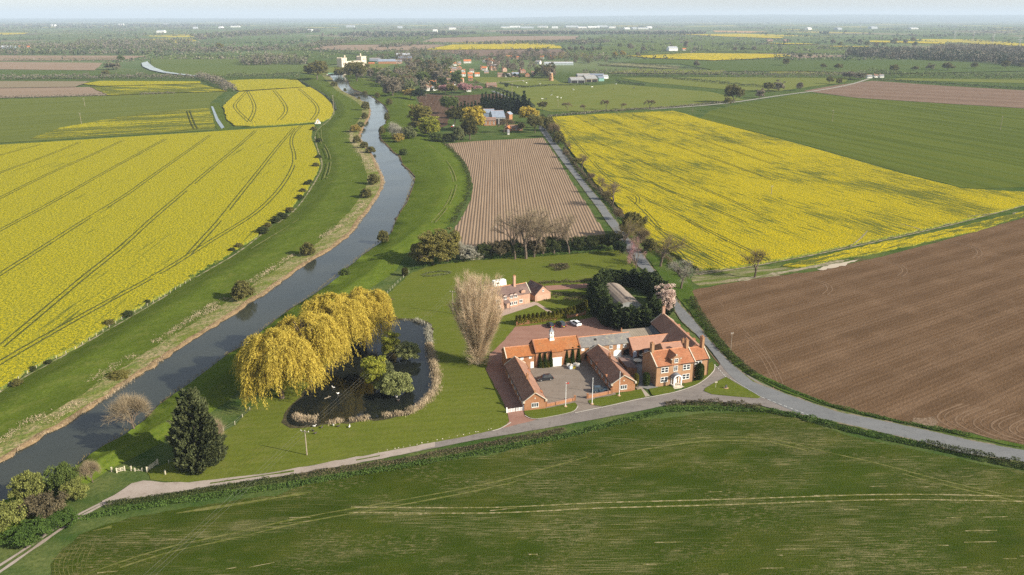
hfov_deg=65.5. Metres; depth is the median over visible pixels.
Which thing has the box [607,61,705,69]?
hedge
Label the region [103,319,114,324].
bush
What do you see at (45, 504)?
bush
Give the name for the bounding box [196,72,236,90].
hedge
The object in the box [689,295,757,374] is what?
hedge
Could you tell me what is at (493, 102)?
conifer
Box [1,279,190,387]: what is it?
post fence
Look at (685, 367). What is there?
window
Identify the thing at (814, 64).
grass field
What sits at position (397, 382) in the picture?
bush
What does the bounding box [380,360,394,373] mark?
bush
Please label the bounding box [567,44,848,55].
grass field
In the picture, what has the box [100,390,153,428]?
bush
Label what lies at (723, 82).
hedge
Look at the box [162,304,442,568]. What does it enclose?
power line
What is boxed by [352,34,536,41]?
grass field
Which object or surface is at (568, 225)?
tree
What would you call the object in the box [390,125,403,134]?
bush
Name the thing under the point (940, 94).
ploughed field
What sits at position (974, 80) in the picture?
grass field
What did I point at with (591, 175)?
bush
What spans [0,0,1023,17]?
sky
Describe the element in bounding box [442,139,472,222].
hedge
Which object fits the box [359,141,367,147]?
bush
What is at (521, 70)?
cottage
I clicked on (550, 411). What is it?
lawn
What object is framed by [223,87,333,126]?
rapeseed field
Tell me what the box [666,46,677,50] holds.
farm shed
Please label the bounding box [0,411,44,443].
dry grass
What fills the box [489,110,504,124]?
farm shed
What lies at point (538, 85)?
hedge
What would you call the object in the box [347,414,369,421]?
reeds
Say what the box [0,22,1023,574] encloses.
ground
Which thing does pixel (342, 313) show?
tree
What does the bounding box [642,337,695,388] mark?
farmhouse
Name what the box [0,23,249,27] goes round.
woodland
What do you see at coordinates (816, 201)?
rapeseed field
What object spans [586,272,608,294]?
conifer
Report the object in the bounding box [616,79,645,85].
hedge
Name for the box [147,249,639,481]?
lawn
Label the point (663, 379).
window
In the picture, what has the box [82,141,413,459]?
river reeds
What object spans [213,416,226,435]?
bush
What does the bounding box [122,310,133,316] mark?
bush
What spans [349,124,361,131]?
bush
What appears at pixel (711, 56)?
rapeseed field
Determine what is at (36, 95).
hedge
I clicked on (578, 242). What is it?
shrub
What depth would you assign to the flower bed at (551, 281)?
316.81 m
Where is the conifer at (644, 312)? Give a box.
[636,303,654,327]
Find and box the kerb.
[575,367,714,412]
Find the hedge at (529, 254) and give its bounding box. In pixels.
[413,247,612,269]
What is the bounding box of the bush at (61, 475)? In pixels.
[41,461,80,494]
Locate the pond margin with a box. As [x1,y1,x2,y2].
[281,318,437,427]
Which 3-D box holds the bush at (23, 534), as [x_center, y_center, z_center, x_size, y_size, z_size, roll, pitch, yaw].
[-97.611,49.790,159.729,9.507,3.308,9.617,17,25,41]
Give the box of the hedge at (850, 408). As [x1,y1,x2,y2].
[756,374,969,435]
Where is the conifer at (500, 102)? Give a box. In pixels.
[496,93,503,109]
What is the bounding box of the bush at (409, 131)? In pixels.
[400,126,416,137]
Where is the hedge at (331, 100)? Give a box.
[299,80,336,110]
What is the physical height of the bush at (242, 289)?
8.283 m
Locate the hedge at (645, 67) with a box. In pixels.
[599,64,664,68]
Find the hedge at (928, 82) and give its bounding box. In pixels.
[872,77,1023,88]
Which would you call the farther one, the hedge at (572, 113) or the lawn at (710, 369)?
the hedge at (572, 113)
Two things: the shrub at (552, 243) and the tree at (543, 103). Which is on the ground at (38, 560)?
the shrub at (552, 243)
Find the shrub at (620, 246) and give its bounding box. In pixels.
[613,240,626,254]
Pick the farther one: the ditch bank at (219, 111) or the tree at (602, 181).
the ditch bank at (219, 111)
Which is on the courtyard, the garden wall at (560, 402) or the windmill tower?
the garden wall at (560, 402)
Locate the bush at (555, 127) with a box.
[547,122,560,133]
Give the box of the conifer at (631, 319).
[617,304,641,328]
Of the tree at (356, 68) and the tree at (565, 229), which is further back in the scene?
the tree at (356, 68)
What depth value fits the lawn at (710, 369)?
232.20 m
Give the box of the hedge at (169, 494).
[105,473,299,507]
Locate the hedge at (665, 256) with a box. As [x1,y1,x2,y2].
[635,230,688,276]
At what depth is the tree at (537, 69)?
1415.80 m
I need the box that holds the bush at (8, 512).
[0,498,28,534]
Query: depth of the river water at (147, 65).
1614.93 m
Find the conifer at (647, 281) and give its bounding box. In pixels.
[640,270,658,294]
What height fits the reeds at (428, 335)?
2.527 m
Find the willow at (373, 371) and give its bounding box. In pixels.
[360,355,386,386]
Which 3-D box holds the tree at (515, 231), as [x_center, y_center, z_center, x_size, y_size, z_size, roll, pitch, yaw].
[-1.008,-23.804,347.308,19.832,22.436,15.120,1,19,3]
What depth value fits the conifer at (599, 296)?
278.90 m
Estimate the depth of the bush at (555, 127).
694.93 m
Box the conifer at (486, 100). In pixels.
[484,92,489,108]
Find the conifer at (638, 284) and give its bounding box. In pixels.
[631,268,652,289]
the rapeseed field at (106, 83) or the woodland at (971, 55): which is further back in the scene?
the woodland at (971, 55)
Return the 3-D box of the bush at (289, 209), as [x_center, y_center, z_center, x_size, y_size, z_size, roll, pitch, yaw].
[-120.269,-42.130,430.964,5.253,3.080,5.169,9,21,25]
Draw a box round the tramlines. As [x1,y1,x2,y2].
[0,89,782,364]
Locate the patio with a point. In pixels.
(639, 370)
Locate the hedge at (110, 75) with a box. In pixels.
[0,71,199,78]
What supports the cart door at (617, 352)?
in the slate barn at (616, 344)
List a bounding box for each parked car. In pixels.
[536,373,553,381]
[546,322,554,327]
[556,320,566,327]
[570,320,581,325]
[591,385,607,392]
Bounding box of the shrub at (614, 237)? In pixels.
[602,231,623,247]
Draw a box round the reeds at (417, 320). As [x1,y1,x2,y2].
[402,316,424,323]
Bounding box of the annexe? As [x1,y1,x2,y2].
[689,335,709,376]
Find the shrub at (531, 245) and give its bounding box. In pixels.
[522,239,548,253]
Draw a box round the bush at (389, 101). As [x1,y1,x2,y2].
[385,98,392,104]
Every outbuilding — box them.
[622,327,651,336]
[648,325,660,334]
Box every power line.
[147,306,434,571]
[154,305,438,570]
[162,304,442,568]
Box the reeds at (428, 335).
[424,323,434,343]
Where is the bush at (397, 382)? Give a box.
[374,371,413,395]
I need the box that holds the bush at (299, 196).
[295,194,303,199]
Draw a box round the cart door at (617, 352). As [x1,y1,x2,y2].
[613,349,620,355]
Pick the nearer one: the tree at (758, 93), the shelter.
the shelter
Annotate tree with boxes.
[101,70,110,74]
[102,61,120,69]
[116,55,124,60]
[164,386,228,474]
[228,327,330,409]
[268,311,360,396]
[296,291,379,364]
[303,60,329,79]
[335,286,400,346]
[343,61,369,80]
[366,66,373,76]
[371,65,378,75]
[375,72,383,83]
[381,67,389,74]
[381,77,401,95]
[389,71,397,77]
[398,69,407,75]
[401,267,407,275]
[402,88,414,98]
[403,80,411,95]
[405,102,432,130]
[408,243,427,261]
[411,88,426,97]
[416,230,451,264]
[417,71,430,80]
[418,116,440,134]
[419,77,428,89]
[428,57,439,65]
[428,132,443,140]
[433,67,445,80]
[434,227,461,261]
[438,84,446,93]
[438,96,458,108]
[440,57,447,66]
[443,133,454,140]
[444,106,464,124]
[445,84,457,94]
[445,269,505,365]
[447,59,454,67]
[448,241,465,259]
[450,70,462,84]
[451,125,464,141]
[457,83,472,92]
[459,117,478,139]
[462,106,486,124]
[490,213,530,258]
[491,202,555,258]
[497,118,514,131]
[512,215,550,254]
[518,106,539,117]
[518,122,524,130]
[526,114,544,128]
[528,215,559,256]
[534,64,541,75]
[537,101,547,109]
[537,353,541,367]
[542,69,551,77]
[543,353,546,367]
[545,212,576,252]
[547,64,555,75]
[549,224,571,253]
[549,352,552,366]
[564,350,568,364]
[571,347,574,363]
[576,345,580,362]
[578,153,588,169]
[592,174,606,189]
[598,178,620,205]
[608,218,644,252]
[623,211,647,237]
[625,237,646,267]
[644,100,655,108]
[650,232,691,266]
[654,283,675,311]
[666,258,703,288]
[683,38,688,46]
[723,97,731,104]
[724,84,744,102]
[739,246,771,277]
[755,88,765,97]
[762,82,774,89]
[773,79,785,89]
[782,58,789,63]
[795,82,803,90]
[826,76,834,83]
[833,63,842,68]
[841,71,855,78]
[853,73,866,78]
[889,64,898,70]
[925,63,935,68]
[941,62,955,69]
[970,62,978,67]
[1001,61,1010,67]
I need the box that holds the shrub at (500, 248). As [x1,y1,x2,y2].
[486,239,510,256]
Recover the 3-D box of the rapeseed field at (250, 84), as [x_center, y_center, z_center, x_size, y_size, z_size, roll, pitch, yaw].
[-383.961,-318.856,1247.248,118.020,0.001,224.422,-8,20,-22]
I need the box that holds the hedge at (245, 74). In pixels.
[225,70,299,77]
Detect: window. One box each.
[531,402,538,407]
[620,385,626,389]
[660,376,667,382]
[661,367,668,373]
[682,373,689,379]
[683,364,689,370]
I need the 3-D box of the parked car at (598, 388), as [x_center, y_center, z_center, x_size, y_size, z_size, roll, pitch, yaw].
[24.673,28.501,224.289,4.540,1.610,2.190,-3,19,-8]
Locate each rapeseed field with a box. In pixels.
[0,33,25,34]
[0,124,319,389]
[30,108,214,138]
[84,81,200,85]
[92,84,224,94]
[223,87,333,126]
[227,79,305,90]
[423,44,560,49]
[552,111,1023,270]
[631,53,789,59]
[687,34,782,37]
[782,211,1023,267]
[870,40,944,43]
[972,43,1023,45]
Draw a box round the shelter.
[460,255,483,260]
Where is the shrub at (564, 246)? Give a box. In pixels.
[557,239,571,250]
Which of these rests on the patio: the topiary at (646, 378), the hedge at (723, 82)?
the topiary at (646, 378)
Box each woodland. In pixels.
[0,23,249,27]
[0,42,199,49]
[0,47,165,54]
[76,38,191,43]
[150,45,279,51]
[190,28,320,38]
[238,52,307,64]
[297,36,358,46]
[328,30,475,36]
[376,52,388,57]
[378,41,423,46]
[395,47,489,64]
[466,38,584,43]
[482,49,554,70]
[500,30,706,34]
[552,51,608,62]
[572,38,609,43]
[845,45,1023,65]
[930,42,1023,53]
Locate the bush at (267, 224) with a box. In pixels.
[263,222,271,227]
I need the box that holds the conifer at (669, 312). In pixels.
[650,284,674,315]
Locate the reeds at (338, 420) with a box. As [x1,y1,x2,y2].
[325,417,344,423]
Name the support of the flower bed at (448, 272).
on the lawn at (467, 401)
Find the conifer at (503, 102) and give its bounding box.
[502,92,506,111]
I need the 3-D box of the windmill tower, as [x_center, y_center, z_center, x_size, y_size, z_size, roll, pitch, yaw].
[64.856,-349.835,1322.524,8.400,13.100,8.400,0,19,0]
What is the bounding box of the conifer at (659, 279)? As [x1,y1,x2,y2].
[645,276,669,300]
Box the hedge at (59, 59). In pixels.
[2,57,116,60]
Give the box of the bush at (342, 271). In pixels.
[338,268,350,274]
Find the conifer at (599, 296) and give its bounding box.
[588,285,611,316]
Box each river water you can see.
[0,74,414,500]
[142,61,194,75]
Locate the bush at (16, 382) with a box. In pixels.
[10,378,23,386]
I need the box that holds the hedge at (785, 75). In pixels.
[656,68,865,77]
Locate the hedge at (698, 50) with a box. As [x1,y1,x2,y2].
[656,50,745,51]
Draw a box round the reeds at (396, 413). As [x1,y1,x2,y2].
[381,410,405,416]
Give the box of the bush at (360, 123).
[357,121,365,126]
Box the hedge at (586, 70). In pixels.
[582,67,655,75]
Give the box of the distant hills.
[0,14,1023,21]
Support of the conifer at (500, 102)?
on the ground at (38, 560)
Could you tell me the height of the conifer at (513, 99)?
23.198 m
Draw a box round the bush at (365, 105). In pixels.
[361,101,369,109]
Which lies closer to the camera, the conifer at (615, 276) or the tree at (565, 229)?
the conifer at (615, 276)
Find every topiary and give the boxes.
[633,373,638,385]
[642,372,649,385]
[695,363,704,379]
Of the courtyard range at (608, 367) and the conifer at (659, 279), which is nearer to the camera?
the courtyard range at (608, 367)
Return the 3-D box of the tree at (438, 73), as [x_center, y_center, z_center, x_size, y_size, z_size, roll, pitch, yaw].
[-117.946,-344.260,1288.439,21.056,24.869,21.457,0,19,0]
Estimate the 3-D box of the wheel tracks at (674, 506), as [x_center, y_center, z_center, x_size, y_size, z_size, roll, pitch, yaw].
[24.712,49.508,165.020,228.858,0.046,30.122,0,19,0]
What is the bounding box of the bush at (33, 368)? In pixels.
[28,366,36,370]
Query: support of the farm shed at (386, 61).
on the ground at (38, 560)
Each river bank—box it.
[0,74,383,461]
[0,75,468,539]
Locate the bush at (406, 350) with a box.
[395,340,420,359]
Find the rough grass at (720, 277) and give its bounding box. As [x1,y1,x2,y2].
[691,256,859,285]
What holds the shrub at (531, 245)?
on the ground at (38, 560)
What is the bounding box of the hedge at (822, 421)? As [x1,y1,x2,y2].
[770,408,925,446]
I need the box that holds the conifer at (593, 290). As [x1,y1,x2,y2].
[586,278,610,306]
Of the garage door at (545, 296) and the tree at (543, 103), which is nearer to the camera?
the garage door at (545, 296)
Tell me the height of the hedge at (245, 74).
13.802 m
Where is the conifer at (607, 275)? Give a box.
[591,268,612,282]
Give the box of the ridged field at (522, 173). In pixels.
[448,138,604,247]
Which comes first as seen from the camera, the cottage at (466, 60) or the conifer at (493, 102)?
the conifer at (493, 102)
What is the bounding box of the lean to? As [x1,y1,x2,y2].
[618,357,637,374]
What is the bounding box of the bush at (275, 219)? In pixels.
[270,216,281,222]
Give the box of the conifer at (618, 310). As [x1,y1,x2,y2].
[606,301,627,328]
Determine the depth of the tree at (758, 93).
1033.84 m
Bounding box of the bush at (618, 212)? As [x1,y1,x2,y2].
[611,207,624,217]
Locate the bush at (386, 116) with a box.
[384,112,389,120]
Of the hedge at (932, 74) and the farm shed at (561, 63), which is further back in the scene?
the farm shed at (561, 63)
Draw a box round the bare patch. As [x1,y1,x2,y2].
[818,260,856,269]
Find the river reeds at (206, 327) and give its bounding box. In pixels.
[3,152,384,462]
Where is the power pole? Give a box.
[302,430,308,454]
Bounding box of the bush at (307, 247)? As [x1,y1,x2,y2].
[298,242,315,254]
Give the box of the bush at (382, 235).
[377,230,388,241]
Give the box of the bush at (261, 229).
[256,226,269,233]
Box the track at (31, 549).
[0,502,102,572]
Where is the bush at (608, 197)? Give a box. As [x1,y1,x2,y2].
[600,191,611,198]
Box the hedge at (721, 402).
[664,397,761,408]
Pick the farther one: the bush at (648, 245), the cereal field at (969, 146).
the cereal field at (969, 146)
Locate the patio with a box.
[614,355,657,388]
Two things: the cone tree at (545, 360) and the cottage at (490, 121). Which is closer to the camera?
the cone tree at (545, 360)
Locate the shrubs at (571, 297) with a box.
[551,292,587,300]
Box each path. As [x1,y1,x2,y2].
[250,129,456,248]
[497,302,551,315]
[545,284,588,289]
[636,387,649,396]
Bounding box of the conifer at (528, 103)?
[526,98,532,107]
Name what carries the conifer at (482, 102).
on the ground at (38, 560)
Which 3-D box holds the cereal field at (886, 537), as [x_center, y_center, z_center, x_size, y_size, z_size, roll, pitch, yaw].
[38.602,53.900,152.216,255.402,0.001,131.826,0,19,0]
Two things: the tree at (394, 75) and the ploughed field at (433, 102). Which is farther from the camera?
the tree at (394, 75)
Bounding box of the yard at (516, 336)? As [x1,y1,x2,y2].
[486,317,620,427]
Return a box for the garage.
[527,280,550,301]
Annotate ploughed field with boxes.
[0,55,143,60]
[0,62,101,69]
[0,81,89,87]
[0,87,104,97]
[313,44,442,49]
[417,94,535,126]
[423,36,578,41]
[427,49,564,55]
[603,63,678,68]
[693,218,1023,444]
[714,31,766,32]
[794,55,843,57]
[805,81,1023,107]
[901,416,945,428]
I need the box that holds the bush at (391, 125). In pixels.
[388,123,398,132]
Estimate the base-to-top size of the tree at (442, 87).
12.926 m
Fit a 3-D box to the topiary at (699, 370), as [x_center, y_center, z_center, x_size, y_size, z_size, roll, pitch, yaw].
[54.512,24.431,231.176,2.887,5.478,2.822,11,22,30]
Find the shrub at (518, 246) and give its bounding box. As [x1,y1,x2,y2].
[503,238,522,254]
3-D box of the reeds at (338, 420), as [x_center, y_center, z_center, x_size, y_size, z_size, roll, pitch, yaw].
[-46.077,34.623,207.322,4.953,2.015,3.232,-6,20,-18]
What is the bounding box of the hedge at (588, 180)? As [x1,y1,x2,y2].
[563,146,623,218]
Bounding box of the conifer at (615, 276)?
[605,268,621,284]
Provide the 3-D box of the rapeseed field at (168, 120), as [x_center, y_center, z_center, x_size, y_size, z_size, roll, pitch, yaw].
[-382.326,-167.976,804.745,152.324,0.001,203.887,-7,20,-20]
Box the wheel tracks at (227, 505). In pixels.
[54,437,1023,574]
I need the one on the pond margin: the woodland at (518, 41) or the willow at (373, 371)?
the willow at (373, 371)
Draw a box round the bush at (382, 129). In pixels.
[378,126,385,133]
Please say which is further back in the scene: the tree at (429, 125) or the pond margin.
the tree at (429, 125)
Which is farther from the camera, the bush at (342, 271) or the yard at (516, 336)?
the bush at (342, 271)
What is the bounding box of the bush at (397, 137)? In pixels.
[391,133,404,141]
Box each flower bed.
[421,270,451,276]
[540,278,591,283]
[548,262,569,270]
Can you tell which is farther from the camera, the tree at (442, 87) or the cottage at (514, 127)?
the tree at (442, 87)
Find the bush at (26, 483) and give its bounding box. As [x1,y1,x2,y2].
[6,470,48,500]
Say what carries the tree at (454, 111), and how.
on the ground at (38, 560)
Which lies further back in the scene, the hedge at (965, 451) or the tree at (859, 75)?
the tree at (859, 75)
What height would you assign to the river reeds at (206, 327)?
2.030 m
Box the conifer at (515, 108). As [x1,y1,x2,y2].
[512,94,520,113]
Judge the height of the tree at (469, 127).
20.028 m
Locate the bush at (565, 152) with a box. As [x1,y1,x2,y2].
[562,148,569,155]
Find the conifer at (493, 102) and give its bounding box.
[491,92,495,109]
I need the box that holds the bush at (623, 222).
[619,216,627,233]
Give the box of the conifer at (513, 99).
[511,91,516,110]
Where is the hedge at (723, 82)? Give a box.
[632,73,774,86]
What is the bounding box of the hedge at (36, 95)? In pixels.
[0,93,105,97]
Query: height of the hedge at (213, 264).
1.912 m
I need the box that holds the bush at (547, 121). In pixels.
[542,117,554,128]
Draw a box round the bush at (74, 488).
[57,476,89,499]
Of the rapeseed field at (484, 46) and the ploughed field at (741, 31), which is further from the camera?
the ploughed field at (741, 31)
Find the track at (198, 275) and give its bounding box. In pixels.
[0,99,333,391]
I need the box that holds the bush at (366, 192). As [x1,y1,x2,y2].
[359,188,372,196]
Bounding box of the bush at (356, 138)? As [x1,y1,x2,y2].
[353,135,361,142]
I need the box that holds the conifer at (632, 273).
[624,268,640,286]
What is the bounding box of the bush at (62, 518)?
[35,506,77,529]
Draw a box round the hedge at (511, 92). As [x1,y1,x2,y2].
[489,86,534,106]
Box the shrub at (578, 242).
[569,235,587,249]
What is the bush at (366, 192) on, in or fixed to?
on the river bank at (54, 388)
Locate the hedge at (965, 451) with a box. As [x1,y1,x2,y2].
[926,439,1023,467]
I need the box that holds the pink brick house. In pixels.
[482,275,530,310]
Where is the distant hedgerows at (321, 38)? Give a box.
[0,21,1021,59]
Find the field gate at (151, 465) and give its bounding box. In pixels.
[145,459,158,471]
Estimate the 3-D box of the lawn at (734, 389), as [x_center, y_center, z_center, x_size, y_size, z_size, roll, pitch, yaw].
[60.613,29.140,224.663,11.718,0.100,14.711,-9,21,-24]
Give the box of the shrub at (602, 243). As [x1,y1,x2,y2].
[594,233,610,247]
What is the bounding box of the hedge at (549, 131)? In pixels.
[540,114,563,143]
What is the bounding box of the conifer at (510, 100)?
[507,93,513,111]
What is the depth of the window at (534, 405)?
213.68 m
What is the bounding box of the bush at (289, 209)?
[285,207,293,211]
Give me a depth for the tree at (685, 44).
2661.74 m
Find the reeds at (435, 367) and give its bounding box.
[405,341,442,416]
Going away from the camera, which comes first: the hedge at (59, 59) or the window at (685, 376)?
the window at (685, 376)
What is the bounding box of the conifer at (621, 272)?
[612,268,631,285]
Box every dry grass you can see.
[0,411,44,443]
[38,399,86,423]
[89,354,139,379]
[152,297,229,342]
[197,305,220,316]
[246,254,297,281]
[319,201,366,237]
[344,130,381,170]
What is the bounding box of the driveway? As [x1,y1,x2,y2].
[563,398,600,412]
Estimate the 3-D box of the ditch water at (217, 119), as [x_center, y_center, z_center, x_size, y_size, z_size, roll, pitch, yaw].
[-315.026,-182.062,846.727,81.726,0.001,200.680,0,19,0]
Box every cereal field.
[0,92,223,142]
[51,409,1023,574]
[701,94,1023,188]
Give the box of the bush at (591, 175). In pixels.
[588,172,595,178]
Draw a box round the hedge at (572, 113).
[548,100,735,116]
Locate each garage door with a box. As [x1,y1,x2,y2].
[537,293,548,300]
[552,357,561,366]
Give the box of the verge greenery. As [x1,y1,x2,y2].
[76,405,765,520]
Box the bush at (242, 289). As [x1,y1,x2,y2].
[230,280,255,300]
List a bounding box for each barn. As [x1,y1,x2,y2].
[501,344,534,367]
[505,111,512,119]
[529,326,580,367]
[578,328,630,359]
[606,283,641,309]
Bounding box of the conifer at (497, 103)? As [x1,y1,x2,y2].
[495,91,499,109]
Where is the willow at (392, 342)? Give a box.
[380,330,400,358]
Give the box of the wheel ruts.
[677,241,1023,443]
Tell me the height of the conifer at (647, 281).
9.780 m
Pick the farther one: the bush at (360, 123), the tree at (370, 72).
the tree at (370, 72)
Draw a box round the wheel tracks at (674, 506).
[52,486,1023,574]
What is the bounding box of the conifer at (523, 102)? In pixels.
[517,90,527,113]
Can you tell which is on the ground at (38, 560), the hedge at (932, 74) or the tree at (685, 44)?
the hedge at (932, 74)
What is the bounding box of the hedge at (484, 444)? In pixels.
[299,427,565,478]
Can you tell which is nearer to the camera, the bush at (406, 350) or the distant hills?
the bush at (406, 350)
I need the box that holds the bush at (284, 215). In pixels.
[279,213,288,218]
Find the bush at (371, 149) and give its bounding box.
[366,146,375,152]
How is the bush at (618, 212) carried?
on the ground at (38, 560)
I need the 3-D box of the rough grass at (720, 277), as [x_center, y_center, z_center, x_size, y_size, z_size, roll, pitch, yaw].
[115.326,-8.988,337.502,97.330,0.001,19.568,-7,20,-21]
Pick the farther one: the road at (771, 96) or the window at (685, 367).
the road at (771, 96)
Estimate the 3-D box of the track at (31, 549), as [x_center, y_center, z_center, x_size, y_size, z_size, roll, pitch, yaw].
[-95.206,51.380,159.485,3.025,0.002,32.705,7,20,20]
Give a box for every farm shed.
[369,58,380,61]
[378,59,395,63]
[483,109,493,116]
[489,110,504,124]
[544,62,572,64]
[568,77,584,82]
[576,73,589,76]
[582,75,597,81]
[590,73,603,76]
[597,76,603,80]
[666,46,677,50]
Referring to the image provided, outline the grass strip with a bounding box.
[210,455,379,483]
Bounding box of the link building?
[654,341,682,349]
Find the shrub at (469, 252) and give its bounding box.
[457,244,484,259]
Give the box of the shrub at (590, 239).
[581,234,601,248]
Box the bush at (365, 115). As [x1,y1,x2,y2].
[361,112,368,118]
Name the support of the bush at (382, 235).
on the river bank at (426, 165)
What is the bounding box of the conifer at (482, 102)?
[480,93,485,108]
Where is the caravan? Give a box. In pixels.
[492,278,506,285]
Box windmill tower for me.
[549,73,552,80]
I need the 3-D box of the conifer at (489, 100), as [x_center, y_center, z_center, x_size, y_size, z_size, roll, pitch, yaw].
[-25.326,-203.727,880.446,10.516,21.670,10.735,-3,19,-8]
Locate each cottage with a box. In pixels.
[463,59,470,62]
[484,116,495,125]
[485,82,496,87]
[505,124,521,130]
[518,68,525,72]
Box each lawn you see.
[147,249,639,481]
[524,402,576,418]
[588,389,644,405]
[649,385,674,395]
[682,362,713,387]
[704,377,759,397]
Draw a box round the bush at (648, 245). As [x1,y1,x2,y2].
[641,238,657,251]
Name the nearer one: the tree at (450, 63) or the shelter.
the shelter
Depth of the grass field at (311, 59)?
2162.48 m
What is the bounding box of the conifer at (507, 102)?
[505,91,511,111]
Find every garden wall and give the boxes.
[546,395,575,406]
[567,311,585,317]
[586,388,612,398]
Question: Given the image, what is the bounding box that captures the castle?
[337,53,365,66]
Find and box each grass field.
[0,70,143,77]
[150,54,303,75]
[273,50,395,64]
[281,42,437,49]
[302,64,392,74]
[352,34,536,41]
[473,77,587,92]
[501,84,743,111]
[561,34,758,44]
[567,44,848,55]
[611,69,724,73]
[621,56,1023,73]
[624,77,848,90]
[882,78,1023,82]
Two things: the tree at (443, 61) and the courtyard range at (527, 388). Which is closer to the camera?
the courtyard range at (527, 388)
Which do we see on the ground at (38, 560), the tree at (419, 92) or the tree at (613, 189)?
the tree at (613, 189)
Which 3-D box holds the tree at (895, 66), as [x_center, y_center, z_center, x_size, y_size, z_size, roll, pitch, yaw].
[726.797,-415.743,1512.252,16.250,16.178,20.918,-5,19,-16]
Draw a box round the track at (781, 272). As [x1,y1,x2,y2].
[697,205,1023,280]
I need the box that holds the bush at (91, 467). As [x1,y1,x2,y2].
[77,459,101,482]
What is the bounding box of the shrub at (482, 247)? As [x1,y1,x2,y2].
[474,242,496,256]
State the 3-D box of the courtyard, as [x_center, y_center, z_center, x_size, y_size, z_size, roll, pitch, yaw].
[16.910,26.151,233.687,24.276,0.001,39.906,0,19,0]
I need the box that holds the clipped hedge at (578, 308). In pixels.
[515,300,587,324]
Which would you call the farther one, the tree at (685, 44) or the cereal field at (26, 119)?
the tree at (685, 44)
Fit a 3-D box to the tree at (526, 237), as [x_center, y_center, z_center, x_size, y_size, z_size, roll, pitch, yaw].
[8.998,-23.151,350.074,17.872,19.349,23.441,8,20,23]
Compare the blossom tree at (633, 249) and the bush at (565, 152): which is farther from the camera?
the bush at (565, 152)
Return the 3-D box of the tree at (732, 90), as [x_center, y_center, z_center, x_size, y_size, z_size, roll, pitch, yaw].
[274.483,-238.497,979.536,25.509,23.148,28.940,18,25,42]
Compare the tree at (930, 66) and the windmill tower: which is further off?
the tree at (930, 66)
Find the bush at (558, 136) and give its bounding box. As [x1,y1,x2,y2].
[552,131,565,142]
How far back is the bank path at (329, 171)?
492.15 m
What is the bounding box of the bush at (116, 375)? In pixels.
[106,369,130,380]
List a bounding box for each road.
[539,125,1023,461]
[656,79,867,108]
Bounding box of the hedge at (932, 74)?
[866,68,1023,78]
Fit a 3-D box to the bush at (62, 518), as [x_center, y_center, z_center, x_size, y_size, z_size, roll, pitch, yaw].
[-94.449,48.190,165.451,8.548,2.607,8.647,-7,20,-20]
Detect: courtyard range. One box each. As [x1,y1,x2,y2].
[504,356,546,410]
[586,344,636,392]
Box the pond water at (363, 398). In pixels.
[287,320,433,425]
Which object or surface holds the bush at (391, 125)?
on the river bank at (426, 165)
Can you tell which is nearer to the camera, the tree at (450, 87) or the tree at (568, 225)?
the tree at (568, 225)
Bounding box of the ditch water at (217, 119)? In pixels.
[211,106,223,128]
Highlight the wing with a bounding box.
[650,306,698,346]
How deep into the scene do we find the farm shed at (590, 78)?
1296.53 m
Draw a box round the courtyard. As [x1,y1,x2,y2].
[529,359,615,407]
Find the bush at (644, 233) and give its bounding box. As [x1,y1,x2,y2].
[636,227,649,242]
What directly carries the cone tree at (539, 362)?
on the planter wall
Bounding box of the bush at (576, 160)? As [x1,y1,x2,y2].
[571,157,580,163]
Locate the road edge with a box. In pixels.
[542,129,1023,463]
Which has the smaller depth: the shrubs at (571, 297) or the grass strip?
the grass strip
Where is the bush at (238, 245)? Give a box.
[234,243,243,247]
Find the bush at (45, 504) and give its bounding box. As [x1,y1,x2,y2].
[16,489,70,518]
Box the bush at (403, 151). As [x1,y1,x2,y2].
[399,148,408,154]
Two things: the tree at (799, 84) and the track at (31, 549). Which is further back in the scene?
the tree at (799, 84)
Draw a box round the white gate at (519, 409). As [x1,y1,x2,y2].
[506,405,523,412]
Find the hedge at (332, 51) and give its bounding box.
[300,49,357,54]
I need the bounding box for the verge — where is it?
[619,220,1023,446]
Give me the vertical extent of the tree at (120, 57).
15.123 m
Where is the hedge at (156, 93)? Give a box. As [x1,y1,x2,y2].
[140,91,174,94]
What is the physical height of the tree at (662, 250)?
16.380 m
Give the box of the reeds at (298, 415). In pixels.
[291,412,318,421]
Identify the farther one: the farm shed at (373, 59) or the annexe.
the farm shed at (373, 59)
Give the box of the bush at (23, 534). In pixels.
[0,515,52,547]
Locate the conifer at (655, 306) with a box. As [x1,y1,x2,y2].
[648,294,663,317]
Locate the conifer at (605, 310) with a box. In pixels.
[597,295,616,326]
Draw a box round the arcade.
[629,333,669,356]
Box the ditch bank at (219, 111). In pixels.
[210,102,230,130]
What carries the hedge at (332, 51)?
on the ground at (38, 560)
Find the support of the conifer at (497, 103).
on the ground at (38, 560)
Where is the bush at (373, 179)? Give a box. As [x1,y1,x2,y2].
[367,173,379,183]
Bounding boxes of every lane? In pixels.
[102,442,434,504]
[118,364,796,501]
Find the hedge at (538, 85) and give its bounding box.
[499,82,589,86]
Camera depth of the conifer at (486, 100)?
877.54 m
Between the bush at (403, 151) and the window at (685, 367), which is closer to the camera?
the window at (685, 367)
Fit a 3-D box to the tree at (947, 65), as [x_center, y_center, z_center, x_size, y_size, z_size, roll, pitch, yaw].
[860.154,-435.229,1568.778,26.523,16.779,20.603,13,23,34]
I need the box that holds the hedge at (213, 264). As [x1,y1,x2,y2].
[22,248,239,376]
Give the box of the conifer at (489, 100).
[487,94,492,108]
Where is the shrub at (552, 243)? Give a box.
[541,235,562,251]

